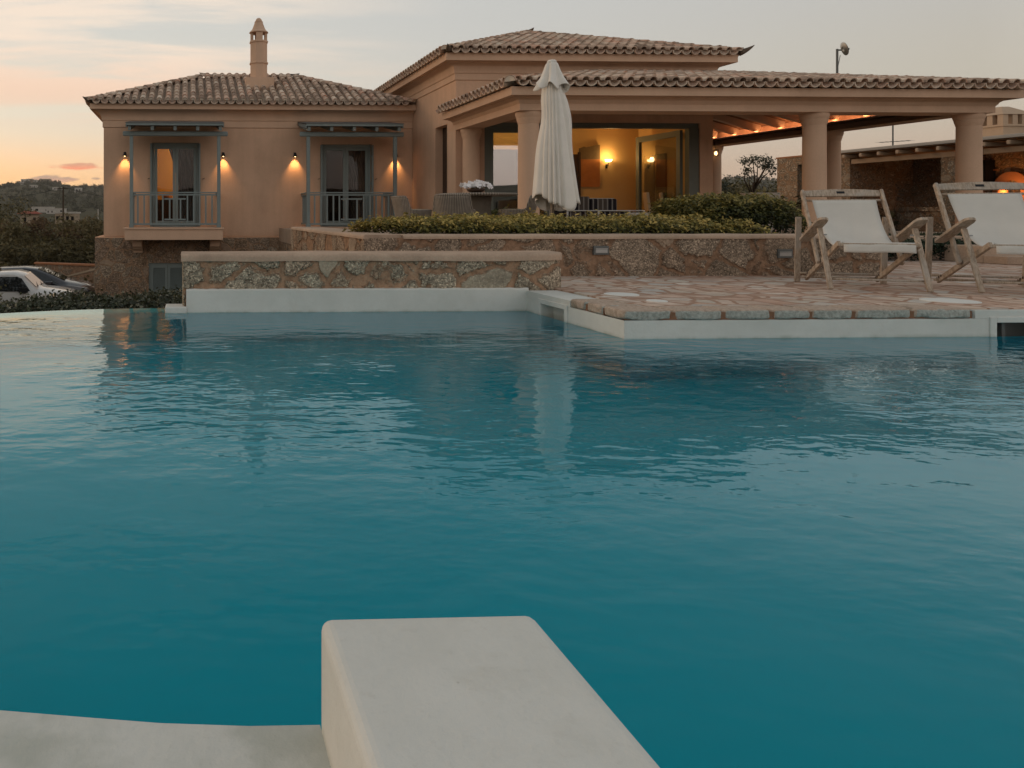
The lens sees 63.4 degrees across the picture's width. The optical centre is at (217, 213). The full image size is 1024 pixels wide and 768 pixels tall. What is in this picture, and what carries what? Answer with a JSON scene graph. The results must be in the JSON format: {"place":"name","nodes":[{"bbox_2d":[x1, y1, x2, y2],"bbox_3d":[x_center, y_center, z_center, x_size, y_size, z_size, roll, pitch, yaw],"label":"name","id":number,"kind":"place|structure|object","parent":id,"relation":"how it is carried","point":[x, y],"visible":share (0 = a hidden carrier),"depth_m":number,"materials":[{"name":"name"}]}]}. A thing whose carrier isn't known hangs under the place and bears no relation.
{"place":"outdoors","nodes":[
{"label":"outdoors","id":0,"kind":"place"},
{"bbox_2d":[0,175,776,223],"bbox_3d":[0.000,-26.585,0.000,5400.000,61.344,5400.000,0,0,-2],"label":"ground","id":1,"kind":"structure","parent":0,"point":[90,211],"depth_m":682.04,"materials":[{"name":"green plant"}]},
{"bbox_2d":[0,234,5,296],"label":"dark tree","id":2,"kind":"object","parent":1,"relation":"on","point":[1,258],"visible":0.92,"depth_m":16.41,"materials":[{"name":"green plant"}]},
{"bbox_2d":[0,195,35,234],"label":"slope bush","id":3,"kind":"object","parent":1,"relation":"on","point":[2,215],"visible":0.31,"depth_m":47.23,"materials":[{"name":"green plant"}]},
{"bbox_2d":[17,211,41,223],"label":"village house","id":4,"kind":"structure","parent":1,"relation":"on","point":[34,214],"depth_m":143.54,"materials":[{"name":"beige paint"}]},
{"bbox_2d":[0,269,75,302],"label":"car","id":5,"kind":"object","parent":1,"relation":"on","point":[16,282],"visible":0.23,"depth_m":19.13,"materials":[{"name":"white paint"}]},
{"bbox_2d":[0,217,84,244],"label":"slope bush","id":6,"kind":"object","parent":1,"relation":"on","point":[40,224],"visible":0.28,"depth_m":40.77,"materials":[{"name":"green plant"}]},
{"bbox_2d":[32,207,54,212],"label":"village house","id":7,"kind":"structure","parent":1,"relation":"on","point":[41,209],"depth_m":405.06,"materials":[{"name":"white paint"}]},
{"bbox_2d":[0,212,89,265],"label":"slope bush","id":8,"kind":"object","parent":1,"relation":"on","point":[11,250],"visible":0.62,"depth_m":30.62,"materials":[{"name":"green plant"}]},
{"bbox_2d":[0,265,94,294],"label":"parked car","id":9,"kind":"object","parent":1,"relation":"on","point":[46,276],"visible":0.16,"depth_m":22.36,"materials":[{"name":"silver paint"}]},
{"bbox_2d":[46,209,55,213],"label":"village house","id":10,"kind":"structure","parent":1,"relation":"on","point":[50,211],"depth_m":387.47,"materials":[{"name":"white paint"}]},
{"bbox_2d":[0,218,103,281],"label":"undergrowth","id":11,"kind":"object","parent":1,"relation":"on","point":[91,260],"visible":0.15,"depth_m":33.87,"materials":[{"name":"green plant"}]},
{"bbox_2d":[14,187,103,228],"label":"utility pole","id":12,"kind":"object","parent":1,"relation":"on","point":[62,188],"visible":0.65,"depth_m":73.41,"materials":[{"name":"brown wood"}]},
{"bbox_2d":[51,208,66,211],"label":"village house","id":13,"kind":"structure","parent":1,"relation":"on","point":[60,209],"depth_m":397.62,"materials":[{"name":"white paint"}]},
{"bbox_2d":[34,262,94,283],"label":"wall","id":14,"kind":"structure","parent":1,"relation":"on","point":[65,269],"depth_m":26.68,"materials":[{"name":"stone"}]},
{"bbox_2d":[54,212,80,223],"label":"village house","id":15,"kind":"structure","parent":1,"relation":"on","point":[76,215],"depth_m":154.88,"materials":[{"name":"beige paint"}]},
{"bbox_2d":[52,214,103,262],"bbox_3d":[-5.243,1.443,33.850,4.312,2.927,3.742,0,0,-2],"label":"slope bush","id":16,"kind":"object","parent":1,"relation":"on","point":[93,230],"visible":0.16,"depth_m":33.19,"materials":[{"name":"green plant"}]},
{"bbox_2d":[67,268,94,284],"bbox_3d":[-5.050,2.495,24.395,3.356,1.609,0.390,0,0,29],"label":"handrail","id":17,"kind":"object","parent":1,"relation":"on","point":[79,273],"visible":0.17,"depth_m":23.82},
{"bbox_2d":[67,216,101,235],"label":"slope bush","id":18,"kind":"object","parent":1,"relation":"on","point":[85,223],"visible":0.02,"depth_m":47.19,"materials":[{"name":"green plant"}]},
{"bbox_2d":[0,285,181,312],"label":"glossy hedge","id":19,"kind":"object","parent":1,"relation":"on","point":[81,300],"visible":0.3,"depth_m":8.75,"materials":[{"name":"green plant"}]},
{"bbox_2d":[181,250,561,311],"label":"stone wall","id":20,"kind":"structure","parent":1,"relation":"on","point":[294,281],"depth_m":7.62,"materials":[{"name":"stone"}]},
{"bbox_2d":[82,18,1023,297],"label":"villa","id":21,"kind":"object","parent":1,"relation":"on","point":[658,118],"visible":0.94,"depth_m":20.72,"materials":[{"name":"paint"}]},
{"bbox_2d":[149,263,182,292],"bbox_3d":[-1.448,2.000,21.926,1.110,1.100,0.110,0,0,-2],"label":"basement window","id":22,"kind":"structure","parent":21,"relation":"in","point":[167,275],"depth_m":21.88,"materials":[{"name":"grey glass"}]},
{"bbox_2d":[158,200,175,222],"bbox_3d":[-1.643,-0.055,24.540,1.160,0.780,0.530,0,0,-2],"label":"dresser","id":23,"kind":"object","parent":21,"relation":"on","point":[166,209],"visible":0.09,"depth_m":24.29,"materials":[{"name":"brown wood"}]},
{"bbox_2d":[148,143,204,226],"bbox_3d":[-1.205,-0.827,22.028,1.662,2.485,0.527,0,0,-2],"label":"french door","id":24,"kind":"structure","parent":21,"relation":"in","point":[185,157],"depth_m":21.98,"materials":[{"name":"grey glass"}]},
{"bbox_2d":[319,145,375,226],"bbox_3d":[3.842,-0.812,22.222,1.762,2.455,0.527,0,0,-2],"label":"french door","id":25,"kind":"structure","parent":21,"relation":"in","point":[358,160],"depth_m":22.18,"materials":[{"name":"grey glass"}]},
{"bbox_2d":[443,127,446,192],"bbox_3d":[6.106,-0.945,19.634,0.040,2.670,0.910,0,0,-2],"label":"side window","id":26,"kind":"structure","parent":21,"relation":"in","point":[444,129],"depth_m":19.87,"materials":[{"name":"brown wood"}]},
{"bbox_2d":[489,128,548,216],"bbox_3d":[7.558,-0.864,18.827,1.550,2.548,0.275,0,0,-2],"label":"sliding door","id":27,"kind":"structure","parent":21,"relation":"in","point":[503,163],"depth_m":18.93,"materials":[{"name":"clear glass"}]},
{"bbox_2d":[573,152,580,195],"bbox_3d":[10.171,-0.662,21.274,0.360,2.156,0.056,0,0,-2],"label":"inner door","id":28,"kind":"structure","parent":21,"relation":"in","point":[577,157],"depth_m":21.26,"materials":[{"name":"brown wood"}]},
{"bbox_2d":[579,145,599,186],"bbox_3d":[10.611,-1.350,21.290,0.600,1.200,0.043,0,0,-2],"label":"painting","id":29,"kind":"object","parent":21,"relation":"attached to","point":[590,166],"visible":1,"depth_m":21.27},
{"bbox_2d":[605,159,611,167],"bbox_3d":[11.123,-1.405,21.222,0.200,0.250,0.209,0,0,-2],"label":"wall sconce","id":30,"kind":"object","parent":21,"relation":"attached to","point":[608,161],"depth_m":21.20,"materials":[{"name":"white glass"}]},
{"bbox_2d":[644,153,666,209],"bbox_3d":[12.067,-0.602,20.563,0.054,2.036,0.930,0,0,-2],"label":"wardrobe door","id":31,"kind":"structure","parent":21,"relation":"in","point":[661,159],"depth_m":20.47,"materials":[{"name":"brown wood"}]},
{"bbox_2d":[636,130,682,212],"bbox_3d":[11.783,-0.855,19.947,0.080,2.530,1.880,0,0,-2],"label":"door frame","id":32,"kind":"structure","parent":21,"relation":"in","point":[678,134],"depth_m":19.79,"materials":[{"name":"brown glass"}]},
{"bbox_2d":[278,227,880,275],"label":"planter wall","id":33,"kind":"structure","parent":1,"relation":"on","point":[720,254],"depth_m":9.28,"materials":[{"name":"stone"}]},
{"bbox_2d":[592,246,608,254],"bbox_3d":[4.739,0.457,9.224,0.190,0.110,0.050,0,0,-2],"label":"step light","id":34,"kind":"object","parent":33,"relation":"attached to","point":[600,250],"visible":1,"depth_m":9.21,"materials":[{"name":"white glass"}]},
{"bbox_2d":[777,249,792,257],"bbox_3d":[7.078,0.503,9.314,0.190,0.110,0.050,0,0,-2],"label":"step light","id":35,"kind":"object","parent":33,"relation":"attached to","point":[784,253],"visible":1,"depth_m":9.30,"materials":[{"name":"white glass"}]},
{"bbox_2d":[722,178,731,193],"bbox_3d":[20.530,-0.357,32.035,2.529,3.128,2.100,0,0,38],"label":"olive tree","id":36,"kind":"object","parent":1,"relation":"on","point":[725,185],"visible":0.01,"depth_m":31.75,"materials":[{"name":"green plant"}]},
{"bbox_2d":[737,154,776,192],"bbox_3d":[22.592,-0.644,31.280,1.411,3.695,1.611,0,0,43],"label":"olive tree","id":37,"kind":"object","parent":1,"relation":"on","point":[763,167],"visible":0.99,"depth_m":31.14,"materials":[{"name":"green plant"}]},
{"bbox_2d":[722,175,897,230],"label":"thicket foliage","id":38,"kind":"object","parent":1,"relation":"on","point":[743,189],"visible":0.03,"depth_m":44.76,"materials":[{"name":"green plant"}]},
{"bbox_2d":[836,42,849,72],"bbox_3d":[17.340,-1.925,20.643,0.321,5.609,0.274,0,0,-29],"label":"satellite dish","id":39,"kind":"object","parent":1,"relation":"on","point":[844,49],"visible":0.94,"depth_m":20.65,"materials":[{"name":"grey metal"}]},
{"bbox_2d":[776,107,1023,231],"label":"outbuilding","id":40,"kind":"structure","parent":1,"relation":"on","point":[905,177],"depth_m":24.11,"materials":[{"name":"stone"}]},
{"bbox_2d":[878,125,911,144],"bbox_3d":[22.073,-2.663,24.320,0.418,1.150,0.902,0,0,-17],"label":"tv antenna","id":41,"kind":"object","parent":40,"relation":"on","point":[892,141],"visible":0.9,"depth_m":24.38,"materials":[{"name":"grey metal"}]},
{"bbox_2d":[996,190,1008,192],"bbox_3d":[22.978,-0.450,21.848,0.340,0.500,0.340,0,0,-2],"label":"lamp","id":42,"kind":"object","parent":40,"relation":"on","point":[1002,191],"visible":0.24,"depth_m":21.76,"materials":[{"name":"glass"}]},
{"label":"pool basin","id":43,"kind":"structure","parent":1,"relation":"in","visible":0},
{"bbox_2d":[0,710,330,767],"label":"pool rim","id":44,"kind":"object","parent":43,"relation":"attached to","point":[32,740],"visible":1,"depth_m":1.40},
{"bbox_2d":[165,304,186,312],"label":"edge block","id":45,"kind":"structure","parent":43,"relation":"on","point":[175,308],"depth_m":7.49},
{"bbox_2d":[322,616,659,767],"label":"pool block","id":46,"kind":"structure","parent":43,"relation":"attached to","point":[491,692],"depth_m":1.22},
{"bbox_2d":[527,290,1023,338],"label":"pool edge","id":47,"kind":"object","parent":43,"relation":"on","point":[620,319],"visible":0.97,"depth_m":6.03,"materials":[{"name":"stone"},{"name":"white plaster"}]},
{"bbox_2d":[935,304,1023,308],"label":"paving","id":48,"kind":"structure","parent":47,"relation":"on","point":[993,306],"depth_m":6.23,"materials":[{"name":"beige stone"}]},
{"bbox_2d":[0,308,1023,767],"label":"water","id":49,"kind":"structure","parent":0,"point":[744,552],"depth_m":2.46,"materials":[{"name":"blue liquid"}]},
{"bbox_2d":[0,0,1023,185],"label":"sky","id":50,"kind":"structure","parent":0,"point":[54,54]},
{"bbox_2d":[279,228,943,257],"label":"terrace floor","id":51,"kind":"structure","parent":0,"point":[284,235],"depth_m":19.44,"materials":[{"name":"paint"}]},
{"bbox_2d":[391,196,431,233],"bbox_3d":[3.412,0.056,13.131,0.664,0.721,0.658,0,0,-10],"label":"wicker chair","id":52,"kind":"object","parent":51,"relation":"on","point":[401,205],"visible":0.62,"depth_m":12.88,"materials":[{"name":"beige wicker"}]},
{"bbox_2d":[432,194,475,233],"bbox_3d":[3.759,0.056,11.872,0.658,0.721,0.664,0,0,23],"label":"wicker chair","id":53,"kind":"object","parent":51,"relation":"on","point":[451,204],"visible":0.37,"depth_m":11.61,"materials":[{"name":"beige wicker"}]},
{"bbox_2d":[440,192,517,233],"bbox_3d":[4.417,0.038,12.679,1.296,0.754,1.296,0,0,-2],"label":"wicker table","id":54,"kind":"object","parent":51,"relation":"on","point":[481,202],"visible":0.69,"depth_m":12.46,"materials":[{"name":"brown wicker"}]},
{"bbox_2d":[459,179,492,192],"bbox_3d":[4.376,-0.459,12.630,0.563,0.237,0.334,0,0,-2],"label":"flower arrangement","id":55,"kind":"object","parent":54,"relation":"on","point":[477,186],"visible":0.99,"depth_m":12.56,"materials":[{"name":"white plant"}]},
{"bbox_2d":[491,203,513,214],"bbox_3d":[5.131,0.131,14.051,1.628,0.634,0.736,0,0,-2],"label":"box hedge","id":56,"kind":"object","parent":51,"relation":"on","point":[494,212],"visible":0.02,"depth_m":14.02,"materials":[{"name":"green plant"}]},
{"bbox_2d":[497,195,536,233],"bbox_3d":[4.988,0.056,12.369,0.664,0.721,0.658,0,0,26],"label":"wicker chair","id":57,"kind":"object","parent":51,"relation":"on","point":[531,204],"visible":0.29,"depth_m":12.08,"materials":[{"name":"beige wicker"}]},
{"bbox_2d":[532,59,580,233],"bbox_3d":[5.194,-0.973,11.451,0.699,2.770,0.659,0,0,-2],"label":"parasol","id":58,"kind":"object","parent":51,"relation":"on","point":[555,186],"visible":0.99,"depth_m":11.29,"materials":[{"name":"white fabric"}]},
{"bbox_2d":[549,196,644,231],"bbox_3d":[8.591,0.015,16.930,1.770,0.800,0.825,0,0,-2],"label":"lounge sofa","id":59,"kind":"object","parent":51,"relation":"on","point":[606,206],"visible":0.43,"depth_m":17.06,"materials":[{"name":"fabric"}]},
{"bbox_2d":[643,192,652,212],"bbox_3d":[11.404,-0.096,19.416,0.523,0.902,0.420,0,0,18],"label":"dining chair","id":60,"kind":"object","parent":51,"relation":"on","point":[646,199],"visible":0.26,"depth_m":19.33,"materials":[{"name":"beige fabric"}]},
{"bbox_2d":[740,193,779,231],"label":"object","id":61,"kind":"object","parent":51,"relation":"on","point":[744,194],"visible":0.2,"depth_m":16.43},
{"bbox_2d":[668,231,961,235],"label":"grass","id":62,"kind":"structure","parent":51,"relation":"on","point":[934,234],"depth_m":14.05,"materials":[{"name":"green plant"}]},
{"bbox_2d":[888,236,962,239],"bbox_3d":[11.567,0.444,12.803,5.700,0.112,0.200,0,0,-2],"label":"terrace ledge","id":63,"kind":"object","parent":51,"relation":"on","point":[957,237],"depth_m":12.72,"materials":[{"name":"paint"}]},
{"bbox_2d":[554,258,1023,306],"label":"pool deck","id":64,"kind":"structure","parent":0,"point":[702,291],"depth_m":7.62,"materials":[{"name":"beige stone"}]},
{"bbox_2d":[604,292,639,295],"bbox_3d":[3.864,0.775,7.134,0.300,0.013,0.300,0,0,-2],"label":"skimmer lid","id":65,"kind":"object","parent":64,"relation":"on","point":[619,294],"visible":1,"depth_m":7.07,"materials":[{"name":"white plastic"}]},
{"bbox_2d":[646,299,667,301],"bbox_3d":[3.889,0.775,6.604,0.170,0.013,0.170,0,0,-2],"label":"skimmer lid","id":66,"kind":"object","parent":64,"relation":"on","point":[653,300],"visible":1,"depth_m":6.58,"materials":[{"name":"white plastic"}]},
{"bbox_2d":[794,189,933,292],"bbox_3d":[6.759,0.253,7.872,0.895,1.047,1.099,0,0,23],"label":"deck chair","id":67,"kind":"object","parent":64,"relation":"on","point":[854,225],"visible":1,"depth_m":8.04,"materials":[{"name":"white fabric"}]},
{"bbox_2d":[888,236,976,260],"bbox_3d":[10.683,0.599,12.351,3.826,0.478,0.747,0,0,-2],"label":"border hedge","id":68,"kind":"object","parent":64,"relation":"on","point":[938,248],"visible":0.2,"depth_m":12.24,"materials":[{"name":"green plant"}]},
{"bbox_2d":[919,298,981,303],"bbox_3d":[6.491,0.775,6.614,0.400,0.013,0.400,0,0,-2],"label":"skimmer lid","id":69,"kind":"object","parent":64,"relation":"on","point":[950,300],"visible":1,"depth_m":6.58,"materials":[{"name":"white plastic"}]},
{"bbox_2d":[924,182,1023,292],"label":"deck chair","id":70,"kind":"object","parent":64,"relation":"on","point":[987,221],"visible":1,"depth_m":7.74,"materials":[{"name":"white fabric"}]},
{"bbox_2d":[944,244,1022,264],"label":"garden step","id":71,"kind":"object","parent":64,"relation":"on","point":[991,256],"visible":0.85,"depth_m":11.62,"materials":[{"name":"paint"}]},
{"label":"soil","id":72,"kind":"structure","parent":0,"visible":0},
{"bbox_2d":[342,207,776,233],"bbox_3d":[4.617,0.161,10.351,5.668,0.511,1.363,0,0,-2],"label":"groundcover hedge","id":73,"kind":"object","parent":72,"relation":"on","point":[590,223],"visible":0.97,"depth_m":9.96,"materials":[{"name":"green plant"}]},
{"bbox_2d":[647,190,812,233],"bbox_3d":[7.411,0.052,10.960,1.619,0.776,1.642,0,0,-2],"label":"box hedge","id":74,"kind":"object","parent":72,"relation":"on","point":[764,209],"visible":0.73,"depth_m":10.40,"materials":[{"name":"green plant"}]}
]}

